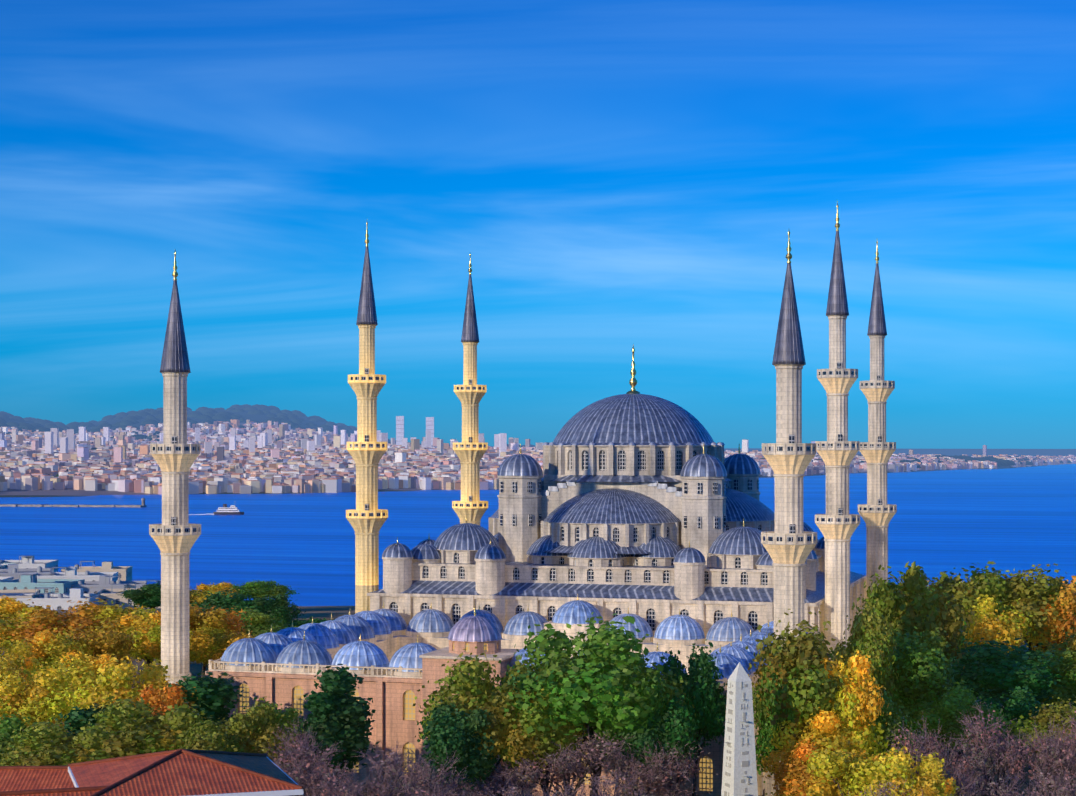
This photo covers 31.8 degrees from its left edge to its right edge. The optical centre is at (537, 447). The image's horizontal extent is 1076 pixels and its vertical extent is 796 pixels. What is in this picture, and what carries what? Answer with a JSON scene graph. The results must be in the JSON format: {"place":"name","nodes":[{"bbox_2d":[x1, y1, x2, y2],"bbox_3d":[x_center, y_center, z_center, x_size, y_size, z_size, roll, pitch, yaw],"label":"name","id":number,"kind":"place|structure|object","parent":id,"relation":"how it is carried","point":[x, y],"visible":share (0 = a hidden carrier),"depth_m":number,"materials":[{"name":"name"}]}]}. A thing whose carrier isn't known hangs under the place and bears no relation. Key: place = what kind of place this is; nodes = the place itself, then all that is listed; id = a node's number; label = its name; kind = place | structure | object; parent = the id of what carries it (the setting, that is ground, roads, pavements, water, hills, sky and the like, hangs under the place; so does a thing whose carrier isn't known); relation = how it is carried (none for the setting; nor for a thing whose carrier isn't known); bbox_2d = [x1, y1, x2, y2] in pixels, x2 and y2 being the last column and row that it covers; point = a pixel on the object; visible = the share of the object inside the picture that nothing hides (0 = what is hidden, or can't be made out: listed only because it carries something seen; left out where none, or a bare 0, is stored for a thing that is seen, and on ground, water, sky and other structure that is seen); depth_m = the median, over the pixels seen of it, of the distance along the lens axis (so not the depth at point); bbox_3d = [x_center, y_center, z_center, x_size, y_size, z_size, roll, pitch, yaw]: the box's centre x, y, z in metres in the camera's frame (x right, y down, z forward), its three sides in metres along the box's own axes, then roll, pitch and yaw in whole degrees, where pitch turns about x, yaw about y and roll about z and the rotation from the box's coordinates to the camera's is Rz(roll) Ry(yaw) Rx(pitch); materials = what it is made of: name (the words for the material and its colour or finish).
{"place":"outdoors","nodes":[
{"label":"outdoors","id":0,"kind":"place"},
{"bbox_2d":[205,594,807,795],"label":"mosque courtyard","id":1,"kind":"structure","parent":0,"point":[392,659],"depth_m":213.75,"materials":[{"name":"stone"}]},
{"bbox_2d":[0,464,1075,605],"bbox_3d":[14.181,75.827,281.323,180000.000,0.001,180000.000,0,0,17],"label":"sea","id":2,"kind":"structure","parent":0,"point":[1009,519],"depth_m":1776.18,"materials":[{"name":"liquid"}]},
{"bbox_2d":[0,498,145,506],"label":"breakwater","id":3,"kind":"object","parent":2,"relation":"in","point":[55,505],"visible":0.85,"depth_m":2423.20,"materials":[{"name":"stone"}]},
{"bbox_2d":[189,504,243,514],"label":"ferry","id":4,"kind":"object","parent":2,"relation":"on","point":[230,510],"visible":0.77,"depth_m":2141.19,"materials":[{"name":"white"}]},
{"bbox_2d":[0,410,1075,795],"bbox_3d":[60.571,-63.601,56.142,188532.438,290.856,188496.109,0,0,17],"label":"ground","id":5,"kind":"structure","parent":0,"point":[326,612],"depth_m":3056.57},
{"bbox_2d":[0,650,37,688],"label":"gold tree","id":6,"kind":"object","parent":5,"relation":"on","point":[6,666],"visible":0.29,"depth_m":238.53,"materials":[{"name":"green plant"}]},
{"bbox_2d":[0,637,43,683],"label":"yellow tree","id":7,"kind":"object","parent":5,"relation":"on","point":[19,651],"visible":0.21,"depth_m":247.83,"materials":[{"name":"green plant"}]},
{"bbox_2d":[0,595,43,651],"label":"yellow tree","id":8,"kind":"object","parent":5,"relation":"on","point":[12,606],"visible":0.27,"depth_m":325.03,"materials":[{"name":"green plant"}]},
{"bbox_2d":[0,606,62,679],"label":"yellow tree","id":9,"kind":"object","parent":5,"relation":"on","point":[7,626],"visible":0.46,"depth_m":293.08,"materials":[{"name":"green plant"}]},
{"bbox_2d":[0,712,72,764],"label":"green tree","id":10,"kind":"object","parent":5,"relation":"on","point":[8,725],"visible":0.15,"depth_m":187.01,"materials":[{"name":"green plant"}]},
{"bbox_2d":[0,661,80,729],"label":"yellow tree","id":11,"kind":"object","parent":5,"relation":"on","point":[41,698],"visible":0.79,"depth_m":210.92,"materials":[{"name":"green plant"}]},
{"bbox_2d":[1,628,98,671],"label":"gold tree","id":12,"kind":"object","parent":5,"relation":"on","point":[44,646],"visible":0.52,"depth_m":260.50,"materials":[{"name":"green plant"}]},
{"bbox_2d":[0,715,125,765],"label":"olive tree","id":13,"kind":"object","parent":5,"relation":"on","point":[44,744],"visible":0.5,"depth_m":180.83,"materials":[{"name":"green plant"}]},
{"bbox_2d":[8,598,126,643],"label":"orange tree","id":14,"kind":"object","parent":5,"relation":"on","point":[73,621],"visible":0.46,"depth_m":289.53,"materials":[{"name":"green plant"}]},
{"bbox_2d":[0,556,160,609],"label":"shore buildings","id":15,"kind":"structure","parent":5,"relation":"on","point":[24,579],"depth_m":549.88,"materials":[{"name":"concrete"},{"name":"plaster"},{"name":"glass"}]},
{"bbox_2d":[48,647,116,700],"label":"gold tree","id":16,"kind":"object","parent":5,"relation":"on","point":[79,666],"visible":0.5,"depth_m":231.78,"materials":[{"name":"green plant"}]},
{"bbox_2d":[55,703,114,735],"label":"cypress tree","id":17,"kind":"object","parent":5,"relation":"on","point":[75,717],"visible":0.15,"depth_m":196.25,"materials":[{"name":"green plant"}]},
{"bbox_2d":[63,626,138,665],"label":"orange tree","id":18,"kind":"object","parent":5,"relation":"on","point":[102,642],"visible":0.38,"depth_m":266.01,"materials":[{"name":"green plant"}]},
{"bbox_2d":[85,599,155,625],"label":"yellow tree","id":19,"kind":"object","parent":5,"relation":"on","point":[138,611],"visible":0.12,"depth_m":293.98,"materials":[{"name":"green plant"}]},
{"bbox_2d":[63,652,178,711],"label":"yellow tree","id":20,"kind":"object","parent":5,"relation":"on","point":[115,680],"visible":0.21,"depth_m":203.53,"materials":[{"name":"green plant"}]},
{"bbox_2d":[109,610,160,668],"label":"gold tree","id":21,"kind":"object","parent":5,"relation":"on","point":[136,623],"visible":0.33,"depth_m":285.63,"materials":[{"name":"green plant"}]},
{"bbox_2d":[71,692,205,758],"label":"olive tree","id":22,"kind":"object","parent":5,"relation":"on","point":[135,733],"visible":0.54,"depth_m":184.49,"materials":[{"name":"green plant"}]},
{"bbox_2d":[118,583,160,612],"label":"dark green tree","id":23,"kind":"object","parent":5,"relation":"on","point":[148,595],"visible":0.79,"depth_m":405.67,"materials":[{"name":"green plant"}]},
{"bbox_2d":[0,749,303,795],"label":"red roof house","id":24,"kind":"structure","parent":5,"relation":"on","point":[184,772],"depth_m":121.10,"materials":[{"name":"tile"}]},
{"bbox_2d":[135,678,198,717],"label":"orange tree","id":25,"kind":"object","parent":5,"relation":"on","point":[161,700],"visible":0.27,"depth_m":197.24,"materials":[{"name":"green plant"}]},
{"bbox_2d":[149,250,200,683],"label":"minaret","id":26,"kind":"object","parent":5,"relation":"on","point":[175,534],"visible":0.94,"depth_m":216.76,"materials":[{"name":"stone"}]},
{"bbox_2d":[141,619,215,663],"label":"yellow tree","id":27,"kind":"object","parent":5,"relation":"on","point":[196,650],"visible":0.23,"depth_m":277.10,"materials":[{"name":"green plant"}]},
{"bbox_2d":[168,671,245,730],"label":"cypress tree","id":28,"kind":"object","parent":5,"relation":"on","point":[214,696],"visible":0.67,"depth_m":199.48,"materials":[{"name":"green plant"}]},
{"bbox_2d":[172,724,254,752],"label":"olive tree","id":29,"kind":"object","parent":5,"relation":"on","point":[202,742],"visible":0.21,"depth_m":177.53,"materials":[{"name":"green plant"}]},
{"bbox_2d":[191,580,239,602],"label":"gold tree","id":30,"kind":"object","parent":5,"relation":"on","point":[216,588],"visible":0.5,"depth_m":406.15,"materials":[{"name":"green plant"}]},
{"bbox_2d":[189,599,252,678],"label":"orange tree","id":31,"kind":"object","parent":5,"relation":"on","point":[219,619],"visible":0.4,"depth_m":288.64,"materials":[{"name":"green plant"}]},
{"bbox_2d":[193,622,254,669],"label":"gold tree","id":32,"kind":"object","parent":5,"relation":"on","point":[222,643],"visible":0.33,"depth_m":281.54,"materials":[{"name":"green plant"}]},
{"bbox_2d":[189,587,269,613],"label":"dark green tree","id":33,"kind":"object","parent":5,"relation":"on","point":[218,600],"visible":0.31,"depth_m":331.52,"materials":[{"name":"green plant"}]},
{"bbox_2d":[184,713,292,763],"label":"olive tree","id":34,"kind":"object","parent":5,"relation":"on","point":[258,747],"visible":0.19,"depth_m":181.70,"materials":[{"name":"green plant"}]},
{"bbox_2d":[225,606,293,637],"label":"green tree","id":35,"kind":"object","parent":5,"relation":"on","point":[261,622],"visible":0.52,"depth_m":316.24,"materials":[{"name":"green plant"}]},
{"bbox_2d":[218,696,309,765],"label":"olive tree","id":36,"kind":"object","parent":5,"relation":"on","point":[243,722],"visible":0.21,"depth_m":183.47,"materials":[{"name":"green plant"}]},
{"bbox_2d":[234,579,299,598],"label":"green tree","id":37,"kind":"object","parent":5,"relation":"on","point":[263,588],"visible":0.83,"depth_m":435.46,"materials":[{"name":"green plant"}]},
{"bbox_2d":[242,697,304,772],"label":"green tree","id":38,"kind":"object","parent":5,"relation":"on","point":[292,714],"visible":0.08,"depth_m":187.66,"materials":[{"name":"green plant"}]},
{"bbox_2d":[249,593,305,622],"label":"dark green tree","id":39,"kind":"object","parent":5,"relation":"on","point":[279,606],"visible":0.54,"depth_m":331.31,"materials":[{"name":"green plant"}]},
{"bbox_2d":[265,716,331,795],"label":"bare tree","id":40,"kind":"object","parent":5,"relation":"on","point":[298,738],"visible":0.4,"depth_m":182.70,"materials":[{"name":"brown plant"}]},
{"bbox_2d":[262,726,346,795],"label":"bare tree","id":41,"kind":"object","parent":5,"relation":"on","point":[302,776],"visible":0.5,"depth_m":168.65,"materials":[{"name":"brown plant"}]},
{"bbox_2d":[284,616,334,627],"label":"dark green tree","id":42,"kind":"object","parent":5,"relation":"on","point":[300,622],"visible":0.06,"depth_m":325.41,"materials":[{"name":"green plant"}]},
{"bbox_2d":[292,687,351,795],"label":"cypress tree","id":43,"kind":"object","parent":5,"relation":"on","point":[321,703],"visible":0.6,"depth_m":185.65,"materials":[{"name":"green plant"}]},
{"bbox_2d":[296,664,379,785],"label":"cypress tree","id":44,"kind":"object","parent":5,"relation":"on","point":[352,715],"visible":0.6,"depth_m":187.42,"materials":[{"name":"green plant"}]},
{"bbox_2d":[303,766,372,795],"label":"bare tree","id":45,"kind":"object","parent":5,"relation":"on","point":[340,790],"visible":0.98,"depth_m":157.03,"materials":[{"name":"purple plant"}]},
{"bbox_2d":[305,753,425,795],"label":"bare tree","id":46,"kind":"object","parent":5,"relation":"on","point":[377,791],"visible":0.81,"depth_m":165.44,"materials":[{"name":"brown plant"}]},
{"bbox_2d":[346,222,387,613],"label":"minaret","id":47,"kind":"object","parent":5,"relation":"on","point":[366,518],"visible":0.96,"depth_m":267.73,"materials":[{"name":"stone"}]},
{"bbox_2d":[355,741,489,795],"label":"bare tree","id":48,"kind":"object","parent":5,"relation":"on","point":[423,774],"visible":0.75,"depth_m":167.97,"materials":[{"name":"brown plant"}]},
{"bbox_2d":[402,774,480,795],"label":"bare tree","id":49,"kind":"object","parent":5,"relation":"on","point":[434,793],"visible":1,"depth_m":156.58,"materials":[{"name":"brown plant"}]},
{"bbox_2d":[414,697,500,793],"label":"dark green tree","id":50,"kind":"object","parent":5,"relation":"on","point":[449,733],"visible":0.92,"depth_m":177.36,"materials":[{"name":"green plant"}]},
{"bbox_2d":[452,254,487,525],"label":"minaret","id":51,"kind":"object","parent":5,"relation":"on","point":[470,449],"visible":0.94,"depth_m":311.61,"materials":[{"name":"stone"}]},
{"bbox_2d":[413,647,539,783],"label":"olive tree","id":52,"kind":"object","parent":5,"relation":"on","point":[473,690],"visible":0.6,"depth_m":182.63,"materials":[{"name":"green plant"}]},
{"bbox_2d":[440,751,567,795],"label":"bare tree","id":53,"kind":"object","parent":5,"relation":"on","point":[513,781],"visible":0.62,"depth_m":178.09,"materials":[{"name":"brown plant"}]},
{"bbox_2d":[492,660,537,795],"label":"dark green tree","id":54,"kind":"object","parent":5,"relation":"on","point":[529,674],"visible":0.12,"depth_m":184.25,"materials":[{"name":"green plant"}]},
{"bbox_2d":[476,777,583,795],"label":"bare tree","id":55,"kind":"object","parent":5,"relation":"on","point":[512,793],"visible":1,"depth_m":161.89,"materials":[{"name":"brown plant"}]},
{"bbox_2d":[0,404,1075,493],"bbox_3d":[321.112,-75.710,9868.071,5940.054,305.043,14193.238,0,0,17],"label":"distant city buildings","id":56,"kind":"structure","parent":5,"relation":"on","point":[268,455],"depth_m":4464.44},
{"bbox_2d":[497,687,590,795],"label":"olive tree","id":57,"kind":"object","parent":5,"relation":"on","point":[514,748],"visible":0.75,"depth_m":178.96,"materials":[{"name":"green plant"}]},
{"bbox_2d":[503,724,633,795],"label":"bare tree","id":58,"kind":"object","parent":5,"relation":"on","point":[572,767],"visible":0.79,"depth_m":178.25,"materials":[{"name":"brown plant"}]},
{"bbox_2d":[492,612,685,795],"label":"green tree","id":59,"kind":"object","parent":5,"relation":"on","point":[576,681],"visible":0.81,"depth_m":180.07,"materials":[{"name":"green plant"}]},
{"bbox_2d":[546,767,660,795],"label":"bare tree","id":60,"kind":"object","parent":5,"relation":"on","point":[599,782],"visible":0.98,"depth_m":167.25,"materials":[{"name":"brown plant"}]},
{"bbox_2d":[367,345,865,646],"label":"mosque","id":61,"kind":"structure","parent":5,"relation":"on","point":[654,512],"depth_m":262.88,"materials":[{"name":"stone"}]},
{"bbox_2d":[573,729,694,795],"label":"bare tree","id":62,"kind":"object","parent":5,"relation":"on","point":[650,782],"visible":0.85,"depth_m":177.62,"materials":[{"name":"brown plant"}]},
{"bbox_2d":[592,657,695,780],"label":"green tree","id":63,"kind":"object","parent":5,"relation":"on","point":[656,685],"visible":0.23,"depth_m":180.93,"materials":[{"name":"green plant"}]},
{"bbox_2d":[609,687,703,788],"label":"dark green tree","id":64,"kind":"object","parent":5,"relation":"on","point":[678,725],"visible":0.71,"depth_m":178.94,"materials":[{"name":"green plant"}]},
{"bbox_2d":[620,779,710,795],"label":"bare tree","id":65,"kind":"object","parent":5,"relation":"on","point":[667,793],"visible":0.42,"depth_m":179.18,"materials":[{"name":"brown plant"}]},
{"bbox_2d":[620,739,717,794],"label":"bare tree","id":66,"kind":"object","parent":5,"relation":"on","point":[691,768],"visible":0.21,"depth_m":179.89,"materials":[{"name":"brown plant"}]},
{"bbox_2d":[660,639,727,795],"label":"dark green tree","id":67,"kind":"object","parent":5,"relation":"on","point":[709,701],"visible":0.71,"depth_m":187.26,"materials":[{"name":"green plant"}]},
{"bbox_2d":[721,662,757,795],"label":"obelisk of theodosius","id":68,"kind":"object","parent":5,"relation":"on","point":[739,775],"visible":1,"depth_m":174.42,"materials":[{"name":"stone"}]},
{"bbox_2d":[752,661,804,794],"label":"green tree","id":69,"kind":"object","parent":5,"relation":"on","point":[763,721],"visible":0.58,"depth_m":182.16,"materials":[{"name":"green plant"}]},
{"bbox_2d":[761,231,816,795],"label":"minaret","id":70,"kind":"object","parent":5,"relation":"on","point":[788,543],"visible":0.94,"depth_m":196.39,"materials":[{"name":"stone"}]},
{"bbox_2d":[758,730,838,795],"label":"orange tree","id":71,"kind":"object","parent":5,"relation":"on","point":[793,774],"visible":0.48,"depth_m":178.13,"materials":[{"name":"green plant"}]},
{"bbox_2d":[745,609,861,744],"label":"olive tree","id":72,"kind":"object","parent":5,"relation":"on","point":[803,654],"visible":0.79,"depth_m":181.72,"materials":[{"name":"green plant"}]},
{"bbox_2d":[765,700,879,762],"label":"yellow tree","id":73,"kind":"object","parent":5,"relation":"on","point":[825,724],"visible":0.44,"depth_m":179.72,"materials":[{"name":"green plant"}]},
{"bbox_2d":[815,202,859,659],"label":"minaret","id":74,"kind":"object","parent":5,"relation":"on","point":[837,523],"visible":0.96,"depth_m":248.58,"materials":[{"name":"stone"}]},
{"bbox_2d":[808,644,890,761],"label":"yellow tree","id":75,"kind":"object","parent":5,"relation":"on","point":[859,686],"visible":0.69,"depth_m":180.81,"materials":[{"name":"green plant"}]},
{"bbox_2d":[798,740,907,795],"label":"yellow tree","id":76,"kind":"object","parent":5,"relation":"on","point":[835,772],"visible":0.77,"depth_m":166.05,"materials":[{"name":"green plant"}]},
{"bbox_2d":[831,594,899,709],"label":"olive tree","id":77,"kind":"object","parent":5,"relation":"on","point":[867,630],"visible":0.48,"depth_m":204.11,"materials":[{"name":"green plant"}]},
{"bbox_2d":[858,241,896,606],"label":"minaret","id":78,"kind":"object","parent":5,"relation":"on","point":[876,512],"visible":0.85,"depth_m":292.46,"materials":[{"name":"stone"}]},
{"bbox_2d":[865,688,923,768],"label":"green tree","id":79,"kind":"object","parent":5,"relation":"on","point":[894,720],"visible":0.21,"depth_m":183.72,"materials":[{"name":"green plant"}]},
{"bbox_2d":[850,742,962,795],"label":"gold tree","id":80,"kind":"object","parent":5,"relation":"on","point":[934,783],"visible":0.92,"depth_m":162.43,"materials":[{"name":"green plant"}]},
{"bbox_2d":[876,680,941,746],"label":"green tree","id":81,"kind":"object","parent":5,"relation":"on","point":[904,702],"visible":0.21,"depth_m":206.75,"materials":[{"name":"green plant"}]},
{"bbox_2d":[852,561,974,673],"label":"olive tree","id":82,"kind":"object","parent":5,"relation":"on","point":[910,611],"visible":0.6,"depth_m":217.59,"materials":[{"name":"green plant"}]},
{"bbox_2d":[883,626,964,706],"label":"green tree","id":83,"kind":"object","parent":5,"relation":"on","point":[920,665],"visible":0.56,"depth_m":208.05,"materials":[{"name":"green plant"}]},
{"bbox_2d":[888,712,974,779],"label":"bare tree","id":84,"kind":"object","parent":5,"relation":"on","point":[926,748],"visible":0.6,"depth_m":174.92,"materials":[{"name":"brown plant"}]},
{"bbox_2d":[897,561,1012,652],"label":"olive tree","id":85,"kind":"object","parent":5,"relation":"on","point":[992,585],"visible":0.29,"depth_m":268.33,"materials":[{"name":"green plant"}]},
{"bbox_2d":[906,681,1013,785],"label":"green tree","id":86,"kind":"object","parent":5,"relation":"on","point":[956,702],"visible":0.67,"depth_m":202.44,"materials":[{"name":"green plant"}]},
{"bbox_2d":[929,757,993,795],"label":"bare tree","id":87,"kind":"object","parent":5,"relation":"on","point":[966,789],"visible":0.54,"depth_m":164.01,"materials":[{"name":"brown plant"}]},
{"bbox_2d":[952,573,1009,653],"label":"olive tree","id":88,"kind":"object","parent":5,"relation":"on","point":[1001,610],"visible":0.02,"depth_m":266.57,"materials":[{"name":"green plant"}]},
{"bbox_2d":[944,702,1044,795],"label":"bare tree","id":89,"kind":"object","parent":5,"relation":"on","point":[990,744],"visible":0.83,"depth_m":175.06,"materials":[{"name":"brown plant"}]},
{"bbox_2d":[961,594,1035,654],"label":"gold tree","id":90,"kind":"object","parent":5,"relation":"on","point":[987,624],"visible":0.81,"depth_m":259.28,"materials":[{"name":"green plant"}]},
{"bbox_2d":[943,633,1064,754],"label":"dark green tree","id":91,"kind":"object","parent":5,"relation":"on","point":[995,671],"visible":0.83,"depth_m":227.91,"materials":[{"name":"green plant"}]},
{"bbox_2d":[976,686,1045,788],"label":"dark green tree","id":92,"kind":"object","parent":5,"relation":"on","point":[1018,701],"visible":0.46,"depth_m":208.45,"materials":[{"name":"green plant"}]},
{"bbox_2d":[975,766,1075,795],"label":"bare tree","id":93,"kind":"object","parent":5,"relation":"on","point":[1031,793],"visible":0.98,"depth_m":164.66,"materials":[{"name":"brown plant"}]},
{"bbox_2d":[993,559,1075,710],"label":"olive tree","id":94,"kind":"object","parent":5,"relation":"on","point":[1044,588],"visible":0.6,"depth_m":269.17,"materials":[{"name":"green plant"}]},
{"bbox_2d":[996,714,1075,795],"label":"bare tree","id":95,"kind":"object","parent":5,"relation":"on","point":[1045,761],"visible":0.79,"depth_m":174.81,"materials":[{"name":"brown plant"}]},
{"bbox_2d":[1002,697,1075,790],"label":"olive tree","id":96,"kind":"object","parent":5,"relation":"on","point":[1043,717],"visible":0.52,"depth_m":198.88,"materials":[{"name":"green plant"}]},
{"bbox_2d":[1023,576,1075,652],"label":"orange tree","id":97,"kind":"object","parent":5,"relation":"on","point":[1050,622],"visible":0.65,"depth_m":265.13,"materials":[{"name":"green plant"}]},
{"bbox_2d":[1029,643,1075,711],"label":"green tree","id":98,"kind":"object","parent":5,"relation":"on","point":[1066,666],"visible":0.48,"depth_m":232.81,"materials":[{"name":"green plant"}]},
{"bbox_2d":[1036,627,1075,656],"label":"olive tree","id":99,"kind":"object","parent":5,"relation":"on","point":[1071,643],"visible":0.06,"depth_m":240.79,"materials":[{"name":"green plant"}]},
{"bbox_2d":[1037,703,1075,795],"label":"bare tree","id":100,"kind":"object","parent":5,"relation":"on","point":[1069,752],"visible":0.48,"depth_m":175.24,"materials":[{"name":"brown plant"}]},
{"bbox_2d":[0,0,1075,448],"label":"sky","id":101,"kind":"structure","parent":0,"point":[614,176],"materials":[{"name":"blue"}]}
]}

